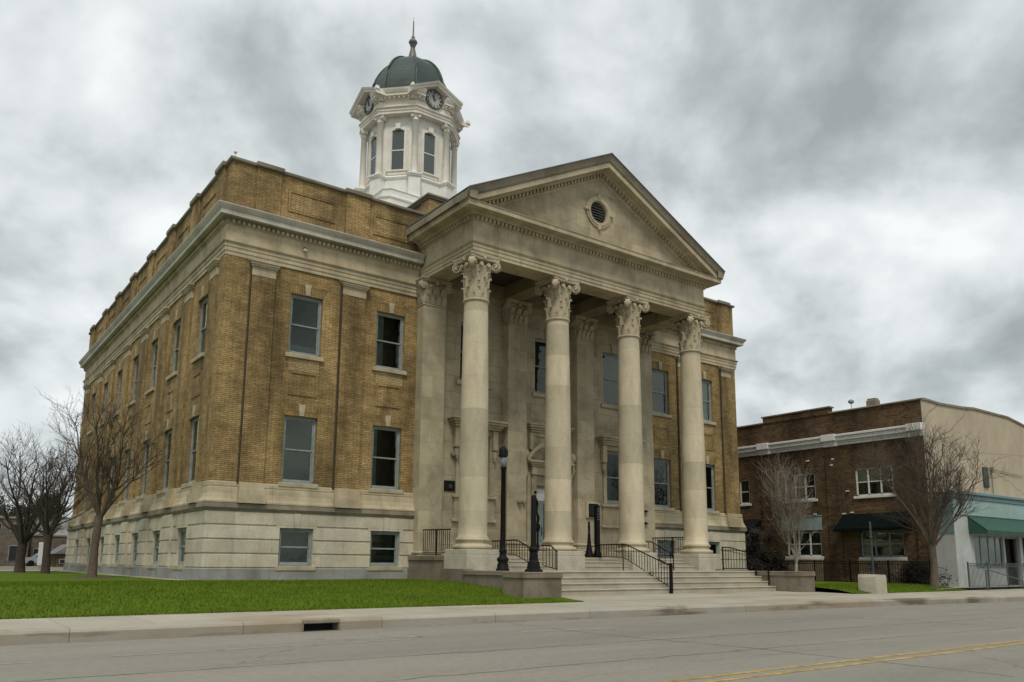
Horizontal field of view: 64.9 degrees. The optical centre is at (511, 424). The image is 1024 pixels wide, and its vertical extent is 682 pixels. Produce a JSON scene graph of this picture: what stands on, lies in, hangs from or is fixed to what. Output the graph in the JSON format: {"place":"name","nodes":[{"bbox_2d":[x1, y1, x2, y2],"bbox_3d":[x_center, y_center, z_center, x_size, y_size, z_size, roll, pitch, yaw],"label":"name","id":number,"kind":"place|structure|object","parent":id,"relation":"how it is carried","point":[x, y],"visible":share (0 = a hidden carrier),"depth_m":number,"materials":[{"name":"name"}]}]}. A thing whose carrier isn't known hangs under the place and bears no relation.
{"place":"outdoors","nodes":[
{"label":"outdoors","id":0,"kind":"place"},
{"bbox_2d":[0,570,54,570],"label":"path","id":1,"kind":"structure","parent":0,"point":[25,570],"depth_m":52.17,"materials":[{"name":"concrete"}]},
{"bbox_2d":[0,568,62,569],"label":"ground","id":2,"kind":"structure","parent":0,"point":[31,568],"depth_m":64.09,"materials":[{"name":"grey concrete"}]},
{"bbox_2d":[0,492,22,516],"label":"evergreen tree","id":3,"kind":"object","parent":2,"relation":"on","point":[8,506],"visible":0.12,"depth_m":101.15,"materials":[{"name":"green plant"}]},
{"bbox_2d":[0,516,28,565],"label":"shop","id":4,"kind":"structure","parent":2,"relation":"on","point":[8,544],"depth_m":85.64,"materials":[{"name":"brick"}]},
{"bbox_2d":[7,545,17,560],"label":"window","id":5,"kind":"structure","parent":4,"relation":"in","point":[12,550],"depth_m":85.70,"materials":[{"name":"glass"}]},
{"bbox_2d":[6,503,31,530],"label":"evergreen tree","id":6,"kind":"object","parent":2,"relation":"on","point":[14,509],"visible":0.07,"depth_m":110.12,"materials":[{"name":"green plant"}]},
{"bbox_2d":[25,553,37,565],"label":"parked car","id":7,"kind":"object","parent":2,"relation":"on","point":[31,561],"visible":0.35,"depth_m":86.74,"materials":[{"name":"paint"}]},
{"bbox_2d":[37,542,43,569],"bbox_3d":[-35.056,9.775,59.933,0.400,2.000,0.100,8,-12,-36],"label":"sign post","id":8,"kind":"object","parent":2,"relation":"on","point":[40,554],"visible":0.66,"depth_m":59.89,"materials":[{"name":"white paint"}]},
{"bbox_2d":[27,534,66,565],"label":"shop","id":9,"kind":"structure","parent":2,"relation":"on","point":[34,541],"depth_m":94.53,"materials":[{"name":"brick"}]},
{"bbox_2d":[33,548,38,554],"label":"window","id":10,"kind":"structure","parent":9,"relation":"in","point":[35,550],"depth_m":93.85,"materials":[{"name":"glass"}]},
{"bbox_2d":[31,516,70,539],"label":"warehouse","id":11,"kind":"structure","parent":2,"relation":"on","point":[63,532],"depth_m":110.80,"materials":[{"name":"white paint"}]},
{"bbox_2d":[50,544,66,566],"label":"house","id":12,"kind":"structure","parent":2,"relation":"on","point":[57,556],"depth_m":80.26,"materials":[{"name":"brown brick"}]},
{"bbox_2d":[59,559,64,563],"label":"window","id":13,"kind":"structure","parent":12,"relation":"in","point":[61,561],"depth_m":80.08,"materials":[{"name":"paint"}]},
{"bbox_2d":[0,566,62,567],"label":"road","id":14,"kind":"structure","parent":0,"point":[26,567],"depth_m":75.73,"materials":[{"name":"grey asphalt"}]},
{"bbox_2d":[55,570,297,580],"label":"path","id":15,"kind":"structure","parent":0,"point":[125,575],"depth_m":35.80,"materials":[{"name":"concrete"}]},
{"bbox_2d":[0,571,583,618],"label":"lawn","id":16,"kind":"structure","parent":0,"point":[11,576],"depth_m":21.66,"materials":[{"name":"green plant"}]},
{"bbox_2d":[21,496,71,535],"bbox_3d":[-29.042,6.724,50.120,3.548,5.043,3.054,-2,-10,14],"label":"bare tree","id":17,"kind":"object","parent":16,"relation":"on","point":[50,525],"visible":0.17,"depth_m":50.37,"materials":[{"name":"grey plant"}]},
{"bbox_2d":[0,420,94,572],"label":"bare tree","id":18,"kind":"object","parent":16,"relation":"on","point":[23,534],"visible":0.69,"depth_m":45.23,"materials":[{"name":"brown plant"}]},
{"bbox_2d":[1,442,110,573],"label":"bare tree","id":19,"kind":"object","parent":16,"relation":"on","point":[59,511],"visible":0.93,"depth_m":42.30,"materials":[{"name":"brown plant"}]},
{"bbox_2d":[68,576,113,577],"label":"soil","id":20,"kind":"structure","parent":16,"relation":"on","point":[91,577],"depth_m":32.03,"materials":[{"name":"brown soil"}]},
{"bbox_2d":[16,384,168,575],"bbox_3d":[-16.876,2.383,33.245,6.618,8.071,5.761,8,-12,-36],"label":"bare tree","id":21,"kind":"object","parent":16,"relation":"on","point":[95,499],"visible":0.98,"depth_m":32.79,"materials":[{"name":"brown plant"}]},
{"bbox_2d":[10,588,923,618],"bbox_3d":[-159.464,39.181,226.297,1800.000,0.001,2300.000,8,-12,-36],"label":"ground","id":22,"kind":"structure","parent":0,"point":[827,590],"depth_m":47.18,"materials":[{"name":"grey concrete"}]},
{"bbox_2d":[63,20,747,581],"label":"courthouse","id":23,"kind":"structure","parent":22,"relation":"on","point":[325,380],"depth_m":34.36,"materials":[{"name":"brick"}]},
{"bbox_2d":[71,540,78,564],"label":"window","id":24,"kind":"structure","parent":23,"relation":"in","point":[72,563],"depth_m":49.80,"materials":[{"name":"glass"}]},
{"bbox_2d":[79,463,88,513],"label":"window","id":25,"kind":"structure","parent":23,"relation":"in","point":[87,463],"depth_m":50.42,"materials":[{"name":"paint"}]},
{"bbox_2d":[82,539,90,565],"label":"window","id":26,"kind":"structure","parent":23,"relation":"in","point":[83,564],"depth_m":46.66,"materials":[{"name":"glass"}]},
{"bbox_2d":[86,386,96,435],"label":"window","id":27,"kind":"structure","parent":23,"relation":"in","point":[94,389],"depth_m":51.16,"materials":[{"name":"glass"}]},
{"bbox_2d":[98,537,103,565],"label":"window","id":28,"kind":"structure","parent":23,"relation":"in","point":[102,544],"depth_m":43.52,"materials":[{"name":"glass"}]},
{"bbox_2d":[98,374,109,427],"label":"window","id":29,"kind":"structure","parent":23,"relation":"in","point":[106,379],"depth_m":48.16,"materials":[{"name":"glass"}]},
{"bbox_2d":[109,449,115,491],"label":"window","id":30,"kind":"structure","parent":23,"relation":"in","point":[112,453],"depth_m":44.07,"materials":[{"name":"paint"}]},
{"bbox_2d":[109,535,119,566],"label":"window","id":31,"kind":"structure","parent":23,"relation":"in","point":[118,536],"depth_m":40.31,"materials":[{"name":"glass"}]},
{"bbox_2d":[111,361,123,417],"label":"window","id":32,"kind":"structure","parent":23,"relation":"in","point":[120,366],"depth_m":45.01,"materials":[{"name":"glass"}]},
{"bbox_2d":[118,439,132,504],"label":"window","id":33,"kind":"structure","parent":23,"relation":"in","point":[129,452],"depth_m":40.97,"materials":[{"name":"glass"}]},
{"bbox_2d":[126,533,138,567],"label":"window","id":34,"kind":"structure","parent":23,"relation":"in","point":[136,542],"depth_m":37.22,"materials":[{"name":"glass"}]},
{"bbox_2d":[127,345,140,407],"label":"window","id":35,"kind":"structure","parent":23,"relation":"in","point":[137,350],"depth_m":41.84,"materials":[{"name":"glass"}]},
{"bbox_2d":[135,429,151,499],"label":"window","id":36,"kind":"structure","parent":23,"relation":"in","point":[145,471],"depth_m":37.87,"materials":[{"name":"glass"}]},
{"bbox_2d":[145,328,159,395],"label":"window","id":37,"kind":"structure","parent":23,"relation":"in","point":[155,335],"depth_m":38.74,"materials":[{"name":"glass"}]},
{"bbox_2d":[146,531,159,568],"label":"window","id":38,"kind":"structure","parent":23,"relation":"in","point":[157,534],"depth_m":34.08,"materials":[{"name":"glass"}]},
{"bbox_2d":[156,417,173,494],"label":"window","id":39,"kind":"structure","parent":23,"relation":"in","point":[168,424],"depth_m":34.77,"materials":[{"name":"glass"}]},
{"bbox_2d":[165,307,182,380],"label":"window","id":40,"kind":"structure","parent":23,"relation":"in","point":[177,315],"depth_m":35.60,"materials":[{"name":"glass"}]},
{"bbox_2d":[171,528,186,569],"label":"window","id":41,"kind":"structure","parent":23,"relation":"in","point":[183,539],"depth_m":30.94,"materials":[{"name":"glass"}]},
{"bbox_2d":[181,403,200,488],"bbox_3d":[-12.099,0.869,31.368,0.890,3.210,1.720,8,-12,-36],"label":"window","id":42,"kind":"structure","parent":23,"relation":"in","point":[194,411],"depth_m":31.64,"materials":[{"name":"glass"}]},
{"bbox_2d":[190,282,209,363],"bbox_3d":[-12.063,-3.995,32.202,0.890,3.040,1.720,8,-12,-36],"label":"window","id":43,"kind":"structure","parent":23,"relation":"in","point":[204,291],"depth_m":32.48,"materials":[{"name":"glass"}]},
{"bbox_2d":[274,528,315,570],"bbox_3d":[-8.291,4.704,30.403,1.580,1.580,0.890,8,-12,-36],"label":"window","id":44,"kind":"structure","parent":23,"relation":"in","point":[294,554],"depth_m":30.31,"materials":[{"name":"glass"}]},
{"bbox_2d":[277,403,322,488],"bbox_3d":[-8.351,0.865,31.184,1.720,3.210,0.890,8,-12,-36],"label":"window","id":45,"kind":"structure","parent":23,"relation":"in","point":[299,432],"depth_m":31.12,"materials":[{"name":"glass"}]},
{"bbox_2d":[285,281,327,362],"bbox_3d":[-8.315,-3.999,32.018,1.720,3.040,0.890,8,-12,-36],"label":"window","id":46,"kind":"structure","parent":23,"relation":"in","point":[305,313],"depth_m":32.06,"materials":[{"name":"glass"}]},
{"bbox_2d":[366,531,402,570],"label":"window","id":47,"kind":"structure","parent":23,"relation":"in","point":[383,555],"depth_m":32.50,"materials":[{"name":"glass"}]},
{"bbox_2d":[368,414,405,493],"bbox_3d":[-5.360,1.261,33.360,1.720,3.210,0.890,8,-12,-36],"label":"window","id":48,"kind":"structure","parent":23,"relation":"in","point":[385,463],"depth_m":33.59,"materials":[{"name":"glass"}]},
{"bbox_2d":[372,300,408,375],"bbox_3d":[-5.324,-3.603,34.195,1.720,3.040,0.890,8,-12,-36],"label":"window","id":49,"kind":"structure","parent":23,"relation":"in","point":[389,342],"depth_m":34.33,"materials":[{"name":"glass"}]},
{"bbox_2d":[422,529,450,555],"bbox_3d":[-3.002,4.649,31.880,0.056,1.065,2.131,8,-12,-36],"label":"handrail","id":50,"kind":"object","parent":23,"relation":"on","point":[436,538],"visible":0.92,"depth_m":31.87,"materials":[{"name":"black metal"}]},
{"bbox_2d":[444,480,454,491],"bbox_3d":[-2.689,2.633,34.653,0.540,0.460,0.056,8,-12,-36],"label":"wall plaque","id":51,"kind":"object","parent":23,"relation":"attached to","point":[449,485],"depth_m":34.62,"materials":[{"name":"black metal"}]},
{"bbox_2d":[456,322,492,389],"bbox_3d":[-1.893,-3.322,36.693,1.900,3.400,0.910,8,-12,-36],"label":"window","id":52,"kind":"structure","parent":23,"relation":"in","point":[490,387],"depth_m":36.76,"materials":[{"name":"glass"}]},
{"bbox_2d":[447,415,508,522],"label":"window","id":53,"kind":"structure","parent":23,"relation":"in","point":[494,427],"depth_m":35.73,"materials":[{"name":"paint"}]},
{"bbox_2d":[517,500,525,503],"bbox_3d":[0.424,3.471,36.265,0.470,0.160,0.247,8,-12,-36],"label":"wall light","id":54,"kind":"object","parent":23,"relation":"attached to","point":[521,502],"visible":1,"depth_m":36.22,"materials":[{"name":"stone"}]},
{"bbox_2d":[532,329,545,397],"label":"window","id":55,"kind":"structure","parent":23,"relation":"in","point":[540,345],"depth_m":39.18,"materials":[{"name":"glass"}]},
{"bbox_2d":[526,422,575,550],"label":"door","id":56,"kind":"structure","parent":23,"relation":"in","point":[537,467],"depth_m":37.49,"materials":[{"name":"paint"}]},
{"bbox_2d":[585,521,593,557],"bbox_3d":[3.345,4.968,34.928,0.440,1.560,0.440,8,-12,-36],"label":"bollard","id":57,"kind":"object","parent":23,"relation":"on","point":[589,552],"visible":0.95,"depth_m":34.80,"materials":[{"name":"black metal"}]},
{"bbox_2d":[586,502,599,518],"bbox_3d":[3.904,4.123,38.791,0.840,0.780,0.121,8,-12,-36],"label":"wall plaque","id":58,"kind":"object","parent":23,"relation":"attached to","point":[589,509],"depth_m":38.63,"materials":[{"name":"stone"}]},
{"bbox_2d":[601,344,617,409],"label":"window","id":59,"kind":"structure","parent":23,"relation":"in","point":[610,362],"depth_m":41.92,"materials":[{"name":"glass"}]},
{"bbox_2d":[595,435,644,527],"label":"window","id":60,"kind":"structure","parent":23,"relation":"in","point":[609,460],"depth_m":40.19,"materials":[{"name":"paint"}]},
{"bbox_2d":[651,360,671,417],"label":"window","id":61,"kind":"structure","parent":23,"relation":"in","point":[659,378],"depth_m":43.89,"materials":[{"name":"glass"}]},
{"bbox_2d":[653,450,674,510],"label":"window","id":62,"kind":"structure","parent":23,"relation":"in","point":[661,467],"depth_m":43.06,"materials":[{"name":"glass"}]},
{"bbox_2d":[657,540,671,558],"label":"window","id":63,"kind":"structure","parent":23,"relation":"in","point":[659,542],"depth_m":42.60,"materials":[{"name":"glass"}]},
{"bbox_2d":[652,537,683,558],"bbox_3d":[7.777,6.098,39.861,0.056,1.065,2.250,8,-12,-36],"label":"handrail","id":64,"kind":"object","parent":23,"relation":"on","point":[672,545],"visible":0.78,"depth_m":39.86,"materials":[{"name":"black metal"}]},
{"bbox_2d":[701,371,715,425],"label":"window","id":65,"kind":"structure","parent":23,"relation":"in","point":[706,393],"depth_m":45.97,"materials":[{"name":"glass"}]},
{"bbox_2d":[705,456,718,513],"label":"window","id":66,"kind":"structure","parent":23,"relation":"in","point":[708,460],"depth_m":45.26,"materials":[{"name":"glass"}]},
{"bbox_2d":[708,542,721,569],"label":"window","id":67,"kind":"structure","parent":23,"relation":"in","point":[714,545],"depth_m":44.58,"materials":[{"name":"glass"}]},
{"bbox_2d":[462,556,815,603],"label":"entrance staircase","id":68,"kind":"structure","parent":22,"relation":"on","point":[594,578],"depth_m":31.35,"materials":[{"name":"stone"}]},
{"bbox_2d":[496,446,508,570],"bbox_3d":[-0.309,2.933,28.492,0.480,4.400,0.480,8,-12,-36],"label":"lamp post","id":69,"kind":"object","parent":68,"relation":"on","point":[502,560],"visible":1,"depth_m":28.37,"materials":[{"name":"black metal"}]},
{"bbox_2d":[491,539,528,561],"bbox_3d":[0.065,4.965,30.753,0.050,1.165,2.925,8,-12,-36],"label":"handrail","id":70,"kind":"object","parent":68,"relation":"on","point":[511,540],"visible":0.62,"depth_m":30.66,"materials":[{"name":"black metal"}]},
{"bbox_2d":[525,495,542,571],"bbox_3d":[0.694,3.465,25.752,0.536,2.440,0.536,3,-10,-14],"label":"lamp post","id":71,"kind":"object","parent":68,"relation":"on","point":[533,564],"visible":1,"depth_m":25.59,"materials":[{"name":"black metal"}]},
{"bbox_2d":[541,545,557,570],"bbox_3d":[1.442,5.147,31.220,0.050,0.985,0.977,8,-12,-36],"label":"handrail","id":72,"kind":"object","parent":68,"relation":"on","point":[556,562],"visible":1,"depth_m":31.07,"materials":[{"name":"black metal"}]},
{"bbox_2d":[593,505,601,557],"bbox_3d":[3.725,4.668,35.263,0.370,2.270,0.370,-5,-11,31],"label":"lamp post","id":73,"kind":"object","parent":68,"relation":"on","point":[596,524],"visible":0.83,"depth_m":35.21,"materials":[{"name":"black metal"}]},
{"bbox_2d":[595,543,672,593],"bbox_3d":[4.897,5.841,32.928,0.140,1.965,4.391,8,-12,-36],"label":"handrail","id":74,"kind":"object","parent":68,"relation":"on","point":[670,586],"visible":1,"depth_m":32.38,"materials":[{"name":"black metal"}]},
{"bbox_2d":[645,541,673,569],"bbox_3d":[6.402,5.877,36.236,0.050,1.315,2.326,8,-12,-36],"label":"handrail","id":75,"kind":"object","parent":68,"relation":"on","point":[659,553],"visible":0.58,"depth_m":35.82,"materials":[{"name":"black metal"}]},
{"bbox_2d":[721,547,749,569],"bbox_3d":[10.308,6.172,37.140,0.070,1.095,1.557,8,-12,-36],"label":"handrail","id":76,"kind":"object","parent":68,"relation":"on","point":[723,568],"visible":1,"depth_m":37.26,"materials":[{"name":"black metal"}]},
{"bbox_2d":[748,556,772,584],"bbox_3d":[11.059,6.487,35.794,0.045,1.251,1.312,8,-12,-36],"label":"handrail","id":77,"kind":"object","parent":68,"relation":"on","point":[768,565],"visible":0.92,"depth_m":35.87,"materials":[{"name":"black metal"}]},
{"bbox_2d":[0,601,1023,681],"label":"road","id":78,"kind":"structure","parent":0,"point":[96,661],"depth_m":12.88,"materials":[{"name":"grey asphalt"}]},
{"bbox_2d":[0,619,301,645],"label":"kerb","id":79,"kind":"structure","parent":78,"relation":"on","point":[75,634],"depth_m":14.60,"materials":[{"name":"concrete"}]},
{"bbox_2d":[299,617,339,631],"bbox_3d":[-4.019,4.144,16.671,0.800,0.262,0.420,8,-12,-36],"label":"storm drain","id":80,"kind":"object","parent":78,"relation":"on","point":[319,623],"visible":0.78,"depth_m":16.69,"materials":[{"name":"stone"}]},
{"bbox_2d":[5,612,984,663],"bbox_3d":[3.462,4.657,18.707,26.442,0.001,1.868,7,-12,-33],"label":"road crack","id":81,"kind":"object","parent":78,"relation":"on","point":[418,636],"visible":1,"depth_m":14.79,"materials":[{"name":"grey asphalt"}]},
{"bbox_2d":[19,605,1023,681],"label":"road crack","id":82,"kind":"object","parent":78,"relation":"on","point":[586,644],"visible":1,"depth_m":12.58,"materials":[{"name":"grey asphalt"}]},
{"bbox_2d":[334,595,1023,629],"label":"kerb","id":83,"kind":"structure","parent":78,"relation":"on","point":[368,622],"depth_m":21.59,"materials":[{"name":"concrete"}]},
{"bbox_2d":[659,640,1023,681],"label":"road marking","id":84,"kind":"object","parent":78,"relation":"on","point":[841,661],"depth_m":11.56,"materials":[{"name":"yellow paint"}]},
{"bbox_2d":[0,589,1023,629],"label":"pavement","id":85,"kind":"structure","parent":0,"point":[20,623],"depth_m":20.00,"materials":[{"name":"concrete"}]},
{"bbox_2d":[985,569,1023,589],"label":"handrail","id":86,"kind":"object","parent":85,"relation":"on","point":[986,578],"visible":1,"depth_m":39.79,"materials":[{"name":"grey metal"}]},
{"bbox_2d":[0,0,1023,516],"label":"sky","id":87,"kind":"structure","parent":0,"point":[852,170],"materials":[{"name":"grey"}]},
{"bbox_2d":[534,491,539,547],"bbox_3d":[1.106,4.400,35.740,0.330,2.930,0.220,8,-12,-36],"label":"wall bracket","id":88,"kind":"object","parent":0,"point":[537,523],"depth_m":35.72,"materials":[{"name":"black metal"}]},
{"bbox_2d":[562,591,847,601],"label":"entrance path","id":89,"kind":"structure","parent":0,"point":[586,598],"depth_m":29.52,"materials":[{"name":"concrete"}]},
{"bbox_2d":[815,581,962,592],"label":"lawn","id":90,"kind":"structure","parent":0,"point":[828,582],"depth_m":37.66,"materials":[{"name":"green plant"}]},
{"bbox_2d":[749,451,831,570],"bbox_3d":[15.906,5.108,47.235,4.448,8.509,4.334,8,-12,-36],"label":"bare tree","id":91,"kind":"object","parent":90,"relation":"on","point":[796,500],"visible":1,"depth_m":46.85,"materials":[{"name":"grey plant"}]},
{"bbox_2d":[869,522,874,573],"bbox_3d":[19.050,6.759,42.624,0.320,3.240,0.320,8,-12,-36],"label":"pole","id":92,"kind":"object","parent":90,"relation":"on","point":[871,547],"visible":0.66,"depth_m":42.62,"materials":[{"name":"grey metal"}]},
{"bbox_2d":[858,574,886,593],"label":"stone block","id":93,"kind":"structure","parent":90,"relation":"on","point":[873,583],"depth_m":34.25,"materials":[{"name":"stone"}]},
{"bbox_2d":[936,584,1023,589],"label":"pavement","id":94,"kind":"structure","parent":0,"point":[980,586],"depth_m":41.72,"materials":[{"name":"concrete"}]},
{"bbox_2d":[745,527,793,570],"bbox_3d":[14.406,7.937,49.504,2.772,3.435,6.561,8,-12,-36],"label":"shrub","id":95,"kind":"object","parent":94,"relation":"on","point":[752,550],"visible":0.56,"depth_m":48.10,"materials":[{"name":"brown plant"}]},
{"bbox_2d":[751,560,929,583],"bbox_3d":[17.409,8.470,46.278,0.060,1.380,13.260,8,-12,-36],"label":"iron fence","id":96,"kind":"object","parent":94,"relation":"on","point":[849,563],"visible":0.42,"depth_m":44.28,"materials":[{"name":"black metal"}]},
{"bbox_2d":[737,398,1023,587],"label":"brick building","id":97,"kind":"structure","parent":94,"relation":"on","point":[822,445],"depth_m":47.43,"materials":[{"name":"brick"}]},
{"bbox_2d":[740,480,751,506],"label":"window","id":98,"kind":"structure","parent":97,"relation":"in","point":[744,484],"depth_m":53.27,"materials":[{"name":"white paint"}]},
{"bbox_2d":[745,531,759,570],"bbox_3d":[15.506,8.488,51.846,0.060,3.300,1.300,8,-12,-36],"label":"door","id":99,"kind":"structure","parent":97,"relation":"in","point":[746,532],"depth_m":52.18,"materials":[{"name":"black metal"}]},
{"bbox_2d":[783,473,817,503],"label":"window","id":100,"kind":"structure","parent":97,"relation":"in","point":[812,475],"depth_m":49.67,"materials":[{"name":"glass"}]},
{"bbox_2d":[785,531,823,558],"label":"window","id":101,"kind":"structure","parent":97,"relation":"in","point":[813,549],"depth_m":48.74,"materials":[{"name":"white glass"}]},
{"bbox_2d":[854,465,895,498],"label":"window","id":102,"kind":"structure","parent":97,"relation":"in","point":[863,484],"depth_m":46.13,"materials":[{"name":"white paint"}]},
{"bbox_2d":[859,530,907,559],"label":"window","id":103,"kind":"structure","parent":97,"relation":"in","point":[887,544],"depth_m":45.18,"materials":[{"name":"glass"}]},
{"bbox_2d":[866,555,957,585],"bbox_3d":[21.079,7.728,42.559,2.032,1.708,4.839,8,-12,-36],"label":"shrub","id":104,"kind":"object","parent":94,"relation":"on","point":[916,573],"visible":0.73,"depth_m":42.25,"materials":[{"name":"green plant"}]},
{"bbox_2d":[853,411,1014,587],"bbox_3d":[20.508,3.565,40.200,5.966,9.077,7.219,8,-12,-36],"label":"bare tree","id":105,"kind":"object","parent":94,"relation":"on","point":[933,521],"visible":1,"depth_m":39.37,"materials":[{"name":"brown plant"}]},
{"bbox_2d":[932,490,1023,590],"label":"shop","id":106,"kind":"structure","parent":94,"relation":"on","point":[985,535],"depth_m":43.57,"materials":[{"name":"white paint"}]},
{"bbox_2d":[973,535,1003,568],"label":"shop window","id":107,"kind":"structure","parent":106,"relation":"in","point":[989,549],"depth_m":44.21,"materials":[{"name":"glass"}]},
{"bbox_2d":[1004,536,1023,584],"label":"shop door","id":108,"kind":"structure","parent":106,"relation":"in","point":[1015,545],"depth_m":46.45,"materials":[{"name":"paint"}]},
{"bbox_2d":[967,562,1023,589],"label":"iron fence","id":109,"kind":"object","parent":94,"relation":"on","point":[999,570],"visible":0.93,"depth_m":42.18,"materials":[{"name":"grey metal"}]}
]}

